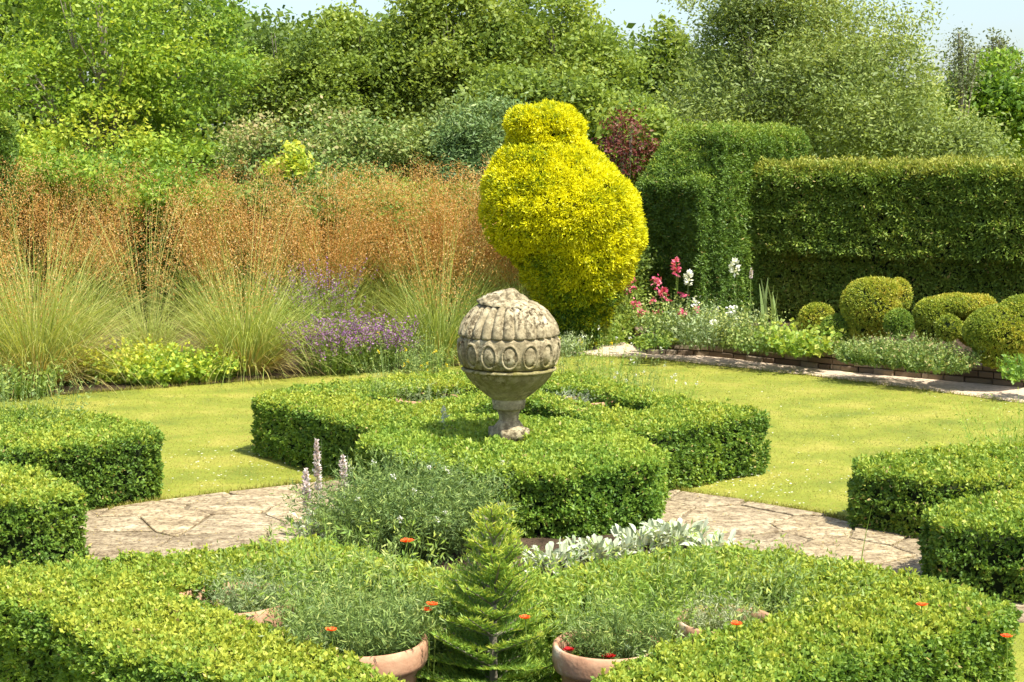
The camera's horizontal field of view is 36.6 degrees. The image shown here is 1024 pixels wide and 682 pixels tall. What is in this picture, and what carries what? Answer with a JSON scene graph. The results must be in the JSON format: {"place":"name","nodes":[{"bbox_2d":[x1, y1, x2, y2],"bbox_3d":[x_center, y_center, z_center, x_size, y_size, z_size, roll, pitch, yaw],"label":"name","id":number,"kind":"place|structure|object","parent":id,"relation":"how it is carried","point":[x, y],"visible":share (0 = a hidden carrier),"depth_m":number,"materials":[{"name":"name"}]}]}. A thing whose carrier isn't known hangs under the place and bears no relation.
{"place":"outdoors","nodes":[
{"label":"outdoors","id":0,"kind":"place"},
{"bbox_2d":[2,291,561,396],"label":"border soil","id":1,"kind":"structure","parent":0,"point":[67,387],"depth_m":14.51,"materials":[{"name":"brown soil"}]},
{"bbox_2d":[0,110,27,328],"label":"yew block","id":2,"kind":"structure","parent":1,"relation":"on","point":[9,130],"depth_m":17.48,"materials":[{"name":"green plant"}]},
{"bbox_2d":[0,355,67,400],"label":"leafy plant","id":3,"kind":"object","parent":1,"relation":"on","point":[19,385],"visible":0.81,"depth_m":13.02,"materials":[{"name":"green plant"}]},
{"bbox_2d":[0,155,67,329],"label":"feather grass","id":4,"kind":"object","parent":1,"relation":"on","point":[4,221],"depth_m":17.08,"materials":[{"name":"plant"}]},
{"bbox_2d":[5,142,138,323],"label":"feather grass","id":5,"kind":"object","parent":1,"relation":"on","point":[36,250],"depth_m":18.60,"materials":[{"name":"plant"}]},
{"bbox_2d":[1,147,180,333],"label":"feather grass","id":6,"kind":"object","parent":1,"relation":"on","point":[80,237],"depth_m":17.79,"materials":[{"name":"plant"}]},
{"bbox_2d":[0,182,200,404],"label":"feather grass","id":7,"kind":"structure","parent":1,"relation":"on","point":[19,342],"depth_m":13.57,"materials":[{"name":"plant"}]},
{"bbox_2d":[59,333,176,384],"bbox_3d":[-3.585,0.157,14.009,1.078,0.458,0.985,2,7,20],"label":"lady mantle","id":8,"kind":"object","parent":1,"relation":"on","point":[108,371],"visible":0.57,"depth_m":13.83,"materials":[{"name":"green plant"}]},
{"bbox_2d":[14,130,240,313],"bbox_3d":[-4.924,-1.365,18.686,3.504,2.360,2.646,3,7,22],"label":"shrub","id":9,"kind":"object","parent":1,"relation":"on","point":[83,161],"visible":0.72,"depth_m":18.23,"materials":[{"name":"green plant"}]},
{"bbox_2d":[0,0,288,182],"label":"maple tree","id":10,"kind":"object","parent":1,"relation":"on","point":[147,81],"visible":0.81,"depth_m":22.85,"materials":[{"name":"green plant"}]},
{"bbox_2d":[62,173,233,351],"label":"feather grass","id":11,"kind":"object","parent":1,"relation":"on","point":[145,331],"depth_m":15.93,"materials":[{"name":"plant"}]},
{"bbox_2d":[101,337,214,387],"bbox_3d":[-3.184,0.189,13.914,1.074,0.439,0.944,0,7,0],"label":"lady mantle","id":12,"kind":"object","parent":1,"relation":"on","point":[156,372],"visible":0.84,"depth_m":13.72,"materials":[{"name":"green plant"}]},
{"bbox_2d":[148,339,254,382],"bbox_3d":[-2.821,0.191,14.079,0.986,0.422,0.863,0,7,0],"label":"lady mantle","id":13,"kind":"object","parent":1,"relation":"on","point":[226,361],"visible":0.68,"depth_m":13.95,"materials":[{"name":"green plant"}]},
{"bbox_2d":[118,164,296,332],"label":"feather grass","id":14,"kind":"object","parent":1,"relation":"on","point":[205,246],"depth_m":17.93,"materials":[{"name":"plant"}]},
{"bbox_2d":[107,174,366,387],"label":"feather grass","id":15,"kind":"object","parent":1,"relation":"on","point":[262,347],"depth_m":14.38,"materials":[{"name":"plant"}]},
{"bbox_2d":[17,175,522,320],"bbox_3d":[-4.956,-1.148,19.440,10.277,1.914,1.098,0,7,2],"label":"clipped hedge","id":16,"kind":"object","parent":1,"relation":"on","point":[142,250],"visible":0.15,"depth_m":19.19,"materials":[{"name":"green plant"}]},
{"bbox_2d":[185,153,368,333],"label":"feather grass","id":17,"kind":"object","parent":1,"relation":"on","point":[273,221],"depth_m":17.61,"materials":[{"name":"plant"}]},
{"bbox_2d":[256,139,320,287],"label":"shrub","id":18,"kind":"object","parent":1,"relation":"on","point":[292,159],"visible":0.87,"depth_m":18.39,"materials":[{"name":"yellow plant"}]},
{"bbox_2d":[202,7,377,179],"bbox_3d":[-4.154,-3.864,29.031,3.486,4.922,3.850,0,7,0],"label":"hedgerow tree","id":19,"kind":"object","parent":1,"relation":"on","point":[295,81],"visible":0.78,"depth_m":28.36,"materials":[{"name":"green plant"}]},
{"bbox_2d":[255,254,377,350],"bbox_3d":[-2.089,-0.405,16.321,1.122,1.004,1.178,1,7,10],"label":"tall sage","id":20,"kind":"object","parent":1,"relation":"on","point":[322,291],"visible":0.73,"depth_m":16.31,"materials":[{"name":"purple plant"}]},
{"bbox_2d":[207,95,441,187],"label":"shrub","id":21,"kind":"object","parent":1,"relation":"on","point":[258,148],"visible":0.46,"depth_m":20.32,"materials":[{"name":"green plant"}]},
{"bbox_2d":[236,157,418,341],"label":"feather grass","id":22,"kind":"object","parent":1,"relation":"on","point":[346,242],"depth_m":16.95,"materials":[{"name":"plant"}]},
{"bbox_2d":[275,308,396,375],"bbox_3d":[-1.682,0.003,14.580,1.161,0.598,1.029,0,7,0],"label":"catmint","id":23,"kind":"object","parent":1,"relation":"on","point":[332,349],"visible":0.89,"depth_m":14.42,"materials":[{"name":"purple plant"}]},
{"bbox_2d":[215,159,479,286],"bbox_3d":[-1.806,-1.211,18.880,3.282,2.009,3.293,7,9,44],"label":"shrub","id":24,"kind":"object","parent":1,"relation":"on","point":[298,191],"visible":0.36,"depth_m":18.20,"materials":[{"name":"green plant"}]},
{"bbox_2d":[310,306,424,372],"bbox_3d":[-1.385,-0.031,14.746,1.113,0.627,1.003,0,7,0],"label":"catmint","id":25,"kind":"object","parent":1,"relation":"on","point":[401,335],"visible":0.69,"depth_m":14.62,"materials":[{"name":"purple plant"}]},
{"bbox_2d":[287,0,447,144],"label":"hedgerow tree","id":26,"kind":"object","parent":1,"relation":"on","point":[349,26],"visible":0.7,"depth_m":28.87,"materials":[{"name":"green plant"}]},
{"bbox_2d":[301,161,444,329],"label":"feather grass","id":27,"kind":"object","parent":1,"relation":"on","point":[373,273],"depth_m":17.91,"materials":[{"name":"plant"}]},
{"bbox_2d":[329,153,491,336],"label":"feather grass","id":28,"kind":"object","parent":1,"relation":"on","point":[392,260],"depth_m":17.36,"materials":[{"name":"plant"}]},
{"bbox_2d":[327,189,533,370],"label":"feather grass","id":29,"kind":"object","parent":1,"relation":"on","point":[439,326],"depth_m":15.13,"materials":[{"name":"plant"}]},
{"bbox_2d":[372,90,504,182],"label":"shrub","id":30,"kind":"object","parent":1,"relation":"on","point":[421,122],"visible":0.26,"depth_m":20.89,"materials":[{"name":"green plant"}]},
{"bbox_2d":[385,157,526,325],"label":"feather grass","id":31,"kind":"object","parent":1,"relation":"on","point":[470,246],"depth_m":17.33,"materials":[{"name":"plant"}]},
{"bbox_2d":[372,0,547,123],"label":"hedgerow tree","id":32,"kind":"object","parent":1,"relation":"on","point":[457,54],"visible":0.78,"depth_m":28.81,"materials":[{"name":"green plant"}]},
{"bbox_2d":[411,84,530,197],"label":"shrub","id":33,"kind":"object","parent":1,"relation":"on","point":[462,130],"visible":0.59,"depth_m":19.56,"materials":[{"name":"green plant"}]},
{"bbox_2d":[435,161,529,302],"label":"feather grass","id":34,"kind":"object","parent":1,"relation":"on","point":[506,283],"depth_m":18.08,"materials":[{"name":"plant"}]},
{"bbox_2d":[435,151,618,322],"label":"feather grass","id":35,"kind":"object","parent":1,"relation":"on","point":[510,273],"depth_m":16.99,"materials":[{"name":"plant"}]},
{"bbox_2d":[450,58,637,134],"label":"shrub","id":36,"kind":"object","parent":1,"relation":"on","point":[586,96],"visible":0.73,"depth_m":22.40,"materials":[{"name":"green plant"}]},
{"bbox_2d":[466,0,661,132],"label":"hedgerow tree","id":37,"kind":"object","parent":1,"relation":"on","point":[576,43],"visible":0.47,"depth_m":29.39,"materials":[{"name":"green plant"}]},
{"bbox_2d":[602,244,666,344],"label":"shrub","id":38,"kind":"object","parent":1,"relation":"on","point":[643,264],"visible":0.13,"depth_m":17.61,"materials":[{"name":"green plant"}]},
{"bbox_2d":[314,506,687,578],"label":"soil","id":39,"kind":"structure","parent":0,"point":[542,542],"depth_m":7.90,"materials":[{"name":"brown soil"}]},
{"bbox_2d":[269,440,533,561],"bbox_3d":[-0.556,0.796,7.744,1.343,0.604,1.276,0,7,0],"label":"feathery bush","id":40,"kind":"object","parent":39,"relation":"on","point":[437,508],"visible":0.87,"depth_m":7.55,"materials":[{"name":"green plant"}]},
{"bbox_2d":[354,412,672,538],"bbox_3d":[0.025,0.740,8.915,1.552,0.494,1.953,-5,8,-34],"label":"box hedge","id":41,"kind":"object","parent":39,"relation":"on","point":[581,478],"visible":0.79,"depth_m":8.32,"materials":[{"name":"green plant"}]},
{"bbox_2d":[457,288,560,441],"bbox_3d":[-0.018,0.135,8.910,0.596,0.885,0.596,0,7,0],"label":"urn","id":42,"kind":"object","parent":41,"relation":"on","point":[508,345],"visible":0.99,"depth_m":8.71,"materials":[{"name":"stone"}]},
{"bbox_2d":[518,537,590,572],"bbox_3d":[0.205,1.040,7.456,0.369,0.158,0.285,0,7,0],"label":"lamb ear","id":43,"kind":"object","parent":39,"relation":"on","point":[561,550],"visible":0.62,"depth_m":7.45},
{"bbox_2d":[556,533,640,564],"bbox_3d":[0.425,1.028,7.560,0.377,0.154,0.307,4,8,31],"label":"lamb ear","id":44,"kind":"object","parent":39,"relation":"on","point":[600,546],"visible":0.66,"depth_m":7.56},
{"bbox_2d":[610,521,670,552],"bbox_3d":[0.655,0.996,7.835,0.351,0.155,0.288,0,7,0],"label":"lamb ear","id":45,"kind":"object","parent":39,"relation":"on","point":[617,531],"visible":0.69,"depth_m":7.81},
{"bbox_2d":[639,518,713,548],"bbox_3d":[0.853,0.984,7.935,0.448,0.157,0.306,0,7,0],"label":"lamb ear","id":46,"kind":"object","parent":39,"relation":"on","point":[684,528],"visible":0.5,"depth_m":7.91},
{"bbox_2d":[0,166,1023,681],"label":"ground","id":47,"kind":"structure","parent":0,"point":[790,468],"depth_m":11.85,"materials":[{"name":"green plant"}]},
{"bbox_2d":[0,360,116,427],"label":"bedding herb","id":48,"kind":"object","parent":47,"relation":"on","point":[40,399],"visible":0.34,"depth_m":9.63,"materials":[{"name":"green plant"}]},
{"bbox_2d":[0,402,166,568],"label":"box hedge","id":49,"kind":"object","parent":47,"relation":"on","point":[57,476],"visible":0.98,"depth_m":8.76,"materials":[{"name":"green plant"}]},
{"bbox_2d":[389,334,456,372],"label":"grey herb","id":50,"kind":"object","parent":47,"relation":"on","point":[432,361],"visible":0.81,"depth_m":14.54,"materials":[{"name":"green plant"}]},
{"bbox_2d":[249,366,772,489],"bbox_3d":[-0.065,0.570,10.317,2.577,0.505,2.960,-5,8,-36],"label":"box hedge","id":51,"kind":"object","parent":47,"relation":"on","point":[708,441],"visible":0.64,"depth_m":9.96,"materials":[{"name":"green plant"}]},
{"bbox_2d":[0,0,1023,187],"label":"wood","id":52,"kind":"object","parent":47,"relation":"on","point":[255,16],"visible":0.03,"depth_m":35.98,"materials":[{"name":"green plant"}]},
{"bbox_2d":[0,353,1023,553],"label":"edge grass","id":53,"kind":"structure","parent":47,"relation":"on","point":[840,517],"depth_m":12.96,"materials":[{"name":"green plant"}]},
{"bbox_2d":[477,98,648,349],"bbox_3d":[0.543,-1.213,16.267,1.837,2.697,1.776,0,7,0],"label":"golden yew","id":54,"kind":"object","parent":47,"relation":"on","point":[558,192],"visible":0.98,"depth_m":15.77,"materials":[{"name":"yellow plant"}]},
{"bbox_2d":[591,99,661,180],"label":"shrub","id":55,"kind":"object","parent":47,"relation":"on","point":[620,150],"visible":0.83,"depth_m":19.39,"materials":[{"name":"purple plant"}]},
{"bbox_2d":[591,91,689,186],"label":"shrub","id":56,"kind":"object","parent":47,"relation":"on","point":[659,122],"visible":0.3,"depth_m":20.11,"materials":[{"name":"green plant"}]},
{"bbox_2d":[623,9,718,123],"bbox_3d":[3.327,-4.553,33.641,2.776,5.218,2.368,0,7,0],"label":"hedgerow tree","id":57,"kind":"object","parent":47,"relation":"on","point":[661,46],"visible":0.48,"depth_m":33.09,"materials":[{"name":"green plant"}]},
{"bbox_2d":[633,117,812,326],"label":"yew block","id":58,"kind":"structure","parent":47,"relation":"on","point":[691,188],"depth_m":17.62,"materials":[{"name":"green plant"}]},
{"bbox_2d":[626,0,1023,176],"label":"willow tree","id":59,"kind":"object","parent":47,"relation":"on","point":[892,129],"visible":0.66,"depth_m":23.47,"materials":[{"name":"green plant"}]},
{"bbox_2d":[633,326,1023,386],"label":"brick edging","id":60,"kind":"structure","parent":47,"relation":"on","point":[984,375],"depth_m":14.80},
{"bbox_2d":[740,150,1023,326],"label":"yew hedge","id":61,"kind":"object","parent":47,"relation":"on","point":[928,227],"visible":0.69,"depth_m":17.07,"materials":[{"name":"green plant"}]},
{"bbox_2d":[846,435,1023,602],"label":"box hedge","id":62,"kind":"object","parent":47,"relation":"on","point":[959,509],"visible":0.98,"depth_m":8.06,"materials":[{"name":"green plant"}]},
{"bbox_2d":[931,24,1002,130],"bbox_3d":[8.036,-3.474,27.762,1.400,4.444,1.261,0,7,0],"label":"conifer tree","id":63,"kind":"object","parent":47,"relation":"on","point":[958,80],"visible":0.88,"depth_m":27.52,"materials":[{"name":"green plant"}]},
{"bbox_2d":[930,45,1023,158],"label":"tree","id":64,"kind":"object","parent":47,"relation":"on","point":[1004,92],"visible":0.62,"depth_m":29.12,"materials":[{"name":"green plant"}]},
{"bbox_2d":[935,389,1023,449],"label":"bedding herb","id":65,"kind":"object","parent":47,"relation":"on","point":[1006,434],"visible":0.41,"depth_m":9.29,"materials":[{"name":"green plant"}]},
{"bbox_2d":[965,27,1023,151],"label":"conifer tree","id":66,"kind":"object","parent":47,"relation":"on","point":[998,44],"visible":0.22,"depth_m":30.93,"materials":[{"name":"green plant"}]},
{"bbox_2d":[9,0,1023,165],"label":"sky","id":67,"kind":"structure","parent":0,"point":[1004,15],"materials":[{"name":"white"}]},
{"bbox_2d":[73,479,1023,622],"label":"paving","id":68,"kind":"structure","parent":0,"point":[742,520],"depth_m":8.45,"materials":[{"name":"stone"}]},
{"bbox_2d":[571,342,1023,402],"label":"path","id":69,"kind":"structure","parent":0,"point":[1006,392],"depth_m":14.40,"materials":[{"name":"beige stone"}]},
{"bbox_2d":[662,320,1020,369],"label":"raised bed soil","id":70,"kind":"structure","parent":0,"point":[911,336],"depth_m":16.11,"materials":[{"name":"brown soil"}]},
{"bbox_2d":[627,326,678,350],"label":"leafy plant","id":71,"kind":"object","parent":70,"relation":"on","point":[659,340],"visible":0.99,"depth_m":15.11,"materials":[{"name":"green plant"}]},
{"bbox_2d":[625,291,719,345],"bbox_3d":[1.619,-0.241,15.544,0.947,0.549,0.949,0,7,0],"label":"valerian","id":72,"kind":"object","parent":70,"relation":"on","point":[652,322],"visible":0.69,"depth_m":15.44,"materials":[{"name":"green plant"}]},
{"bbox_2d":[653,295,762,349],"bbox_3d":[1.946,-0.185,15.233,1.097,0.529,1.003,-3,7,-26],"label":"valerian","id":73,"kind":"object","parent":70,"relation":"on","point":[702,337],"visible":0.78,"depth_m":15.10,"materials":[{"name":"green plant"}]},
{"bbox_2d":[705,303,789,350],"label":"sage bush","id":74,"kind":"object","parent":70,"relation":"on","point":[743,322],"visible":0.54,"depth_m":15.01,"materials":[{"name":"green plant"}]},
{"bbox_2d":[717,317,818,355],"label":"sage bush","id":75,"kind":"object","parent":70,"relation":"on","point":[747,344],"visible":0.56,"depth_m":14.74,"materials":[{"name":"green plant"}]},
{"bbox_2d":[754,317,846,358],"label":"leafy plant","id":76,"kind":"object","parent":70,"relation":"on","point":[796,346],"visible":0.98,"depth_m":14.49,"materials":[{"name":"green plant"}]},
{"bbox_2d":[796,302,834,333],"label":"yew topiary","id":77,"kind":"object","parent":70,"relation":"on","point":[813,313],"visible":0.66,"depth_m":14.89,"materials":[{"name":"green plant"}]},
{"bbox_2d":[819,312,855,351],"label":"yew topiary","id":78,"kind":"object","parent":70,"relation":"on","point":[838,321],"visible":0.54,"depth_m":14.69,"materials":[{"name":"green plant"}]},
{"bbox_2d":[816,334,904,367],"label":"bush","id":79,"kind":"object","parent":70,"relation":"on","point":[847,351],"visible":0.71,"depth_m":13.92,"materials":[{"name":"green plant"}]},
{"bbox_2d":[839,275,913,349],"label":"yew topiary","id":80,"kind":"object","parent":70,"relation":"on","point":[866,304],"visible":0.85,"depth_m":14.50,"materials":[{"name":"green plant"}]},
{"bbox_2d":[882,307,915,342],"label":"yew topiary","id":81,"kind":"object","parent":70,"relation":"on","point":[903,321],"visible":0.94,"depth_m":14.20,"materials":[{"name":"green plant"}]},
{"bbox_2d":[849,330,957,370],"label":"bush","id":82,"kind":"object","parent":70,"relation":"on","point":[891,360],"visible":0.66,"depth_m":13.68,"materials":[{"name":"green plant"}]},
{"bbox_2d":[888,338,991,374],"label":"bush","id":83,"kind":"object","parent":70,"relation":"on","point":[960,362],"visible":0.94,"depth_m":13.38,"materials":[{"name":"green plant"}]},
{"bbox_2d":[933,313,962,349],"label":"yew topiary","id":84,"kind":"object","parent":70,"relation":"on","point":[948,329],"visible":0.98,"depth_m":14.02,"materials":[{"name":"green plant"}]},
{"bbox_2d":[912,291,997,351],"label":"yew topiary","id":85,"kind":"object","parent":70,"relation":"on","point":[927,312],"visible":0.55,"depth_m":14.16,"materials":[{"name":"green plant"}]},
{"bbox_2d":[961,293,1023,370],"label":"yew topiary","id":86,"kind":"object","parent":70,"relation":"on","point":[994,330],"visible":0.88,"depth_m":13.28,"materials":[{"name":"green plant"}]},
{"bbox_2d":[996,351,1023,384],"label":"leafy plant","id":87,"kind":"object","parent":70,"relation":"on","point":[1016,371],"visible":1,"depth_m":12.92,"materials":[{"name":"green plant"}]},
{"label":"bed soil","id":88,"kind":"structure","parent":0,"visible":0},
{"bbox_2d":[170,581,294,640],"bbox_3d":[-1.041,1.137,5.782,0.457,0.370,0.457,0,7,0],"label":"terracotta pot","id":89,"kind":"object","parent":88,"relation":"on","point":[263,616],"visible":0.1,"depth_m":5.63,"materials":[{"name":"ceramic"}]},
{"bbox_2d":[194,561,313,613],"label":"lavender","id":90,"kind":"object","parent":89,"relation":"in","point":[235,603],"visible":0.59,"depth_m":5.74,"materials":[{"name":"green plant"}]},
{"bbox_2d":[198,516,443,635],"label":"bedding herb","id":91,"kind":"object","parent":88,"relation":"on","point":[322,574],"visible":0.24,"depth_m":5.83,"materials":[{"name":"green plant"}]},
{"bbox_2d":[222,504,458,634],"bbox_3d":[-0.639,0.990,5.878,0.899,0.625,0.886,0,7,0],"label":"bedding herb","id":92,"kind":"object","parent":88,"relation":"on","point":[331,568],"visible":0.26,"depth_m":5.85,"materials":[{"name":"green plant"}]},
{"bbox_2d":[306,621,427,681],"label":"terracotta pot","id":93,"kind":"object","parent":88,"relation":"on","point":[406,665],"visible":0.37,"depth_m":5.12,"materials":[{"name":"ceramic"}]},
{"bbox_2d":[263,571,460,656],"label":"lavender","id":94,"kind":"object","parent":93,"relation":"in","point":[383,636],"visible":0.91,"depth_m":5.22,"materials":[{"name":"green plant"}]},
{"bbox_2d":[259,533,503,681],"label":"bedding herb","id":95,"kind":"object","parent":88,"relation":"on","point":[444,648],"visible":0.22,"depth_m":5.59,"materials":[{"name":"green plant"}]},
{"bbox_2d":[408,499,586,681],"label":"fir sapling","id":96,"kind":"object","parent":88,"relation":"on","point":[483,608],"visible":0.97,"depth_m":5.33,"materials":[{"name":"green plant"}]},
{"bbox_2d":[0,534,1023,681],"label":"box hedge","id":97,"kind":"object","parent":88,"relation":"on","point":[108,620],"visible":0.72,"depth_m":5.41,"materials":[{"name":"green plant"}]},
{"bbox_2d":[463,534,693,681],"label":"bedding herb","id":98,"kind":"object","parent":88,"relation":"on","point":[565,607],"visible":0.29,"depth_m":5.61,"materials":[{"name":"green plant"}]},
{"bbox_2d":[552,627,657,681],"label":"terracotta pot","id":99,"kind":"object","parent":88,"relation":"on","point":[567,666],"visible":0.43,"depth_m":5.09,"materials":[{"name":"ceramic"}]},
{"bbox_2d":[541,581,695,658],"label":"lavender","id":100,"kind":"object","parent":99,"relation":"in","point":[604,643],"visible":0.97,"depth_m":5.22,"materials":[{"name":"green plant"}]},
{"bbox_2d":[489,534,776,680],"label":"bedding herb","id":101,"kind":"object","parent":88,"relation":"on","point":[688,573],"visible":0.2,"depth_m":5.57,"materials":[{"name":"green plant"}]},
{"bbox_2d":[561,518,833,642],"bbox_3d":[0.648,1.009,5.746,0.949,0.618,0.904,4,8,29],"label":"bedding herb","id":102,"kind":"object","parent":88,"relation":"on","point":[674,570],"visible":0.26,"depth_m":5.74,"materials":[{"name":"green plant"}]},
{"bbox_2d":[675,604,768,641],"bbox_3d":[0.762,1.169,5.516,0.361,0.370,0.361,0,7,0],"label":"terracotta pot","id":103,"kind":"object","parent":88,"relation":"on","point":[687,628],"visible":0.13,"depth_m":5.50,"materials":[{"name":"ceramic"}]},
{"bbox_2d":[669,586,759,631],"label":"lavender","id":104,"kind":"object","parent":103,"relation":"in","point":[701,623],"visible":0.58,"depth_m":5.51,"materials":[{"name":"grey plant"}]},
{"bbox_2d":[622,530,852,625],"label":"bedding herb","id":105,"kind":"object","parent":88,"relation":"on","point":[731,567],"visible":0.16,"depth_m":5.84,"materials":[{"name":"green plant"}]},
{"bbox_2d":[650,538,887,632],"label":"bedding herb","id":106,"kind":"object","parent":88,"relation":"on","point":[787,590],"visible":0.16,"depth_m":5.73,"materials":[{"name":"green plant"}]},
{"label":"back bed soil","id":107,"kind":"structure","parent":0,"visible":0},
{"bbox_2d":[342,331,441,378],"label":"bedding herb","id":108,"kind":"object","parent":107,"relation":"on","point":[382,364],"visible":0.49,"depth_m":12.28,"materials":[{"name":"green plant"}]},
{"bbox_2d":[560,325,651,384],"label":"bedding herb","id":109,"kind":"object","parent":107,"relation":"on","point":[611,366],"visible":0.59,"depth_m":12.35,"materials":[{"name":"green plant"}]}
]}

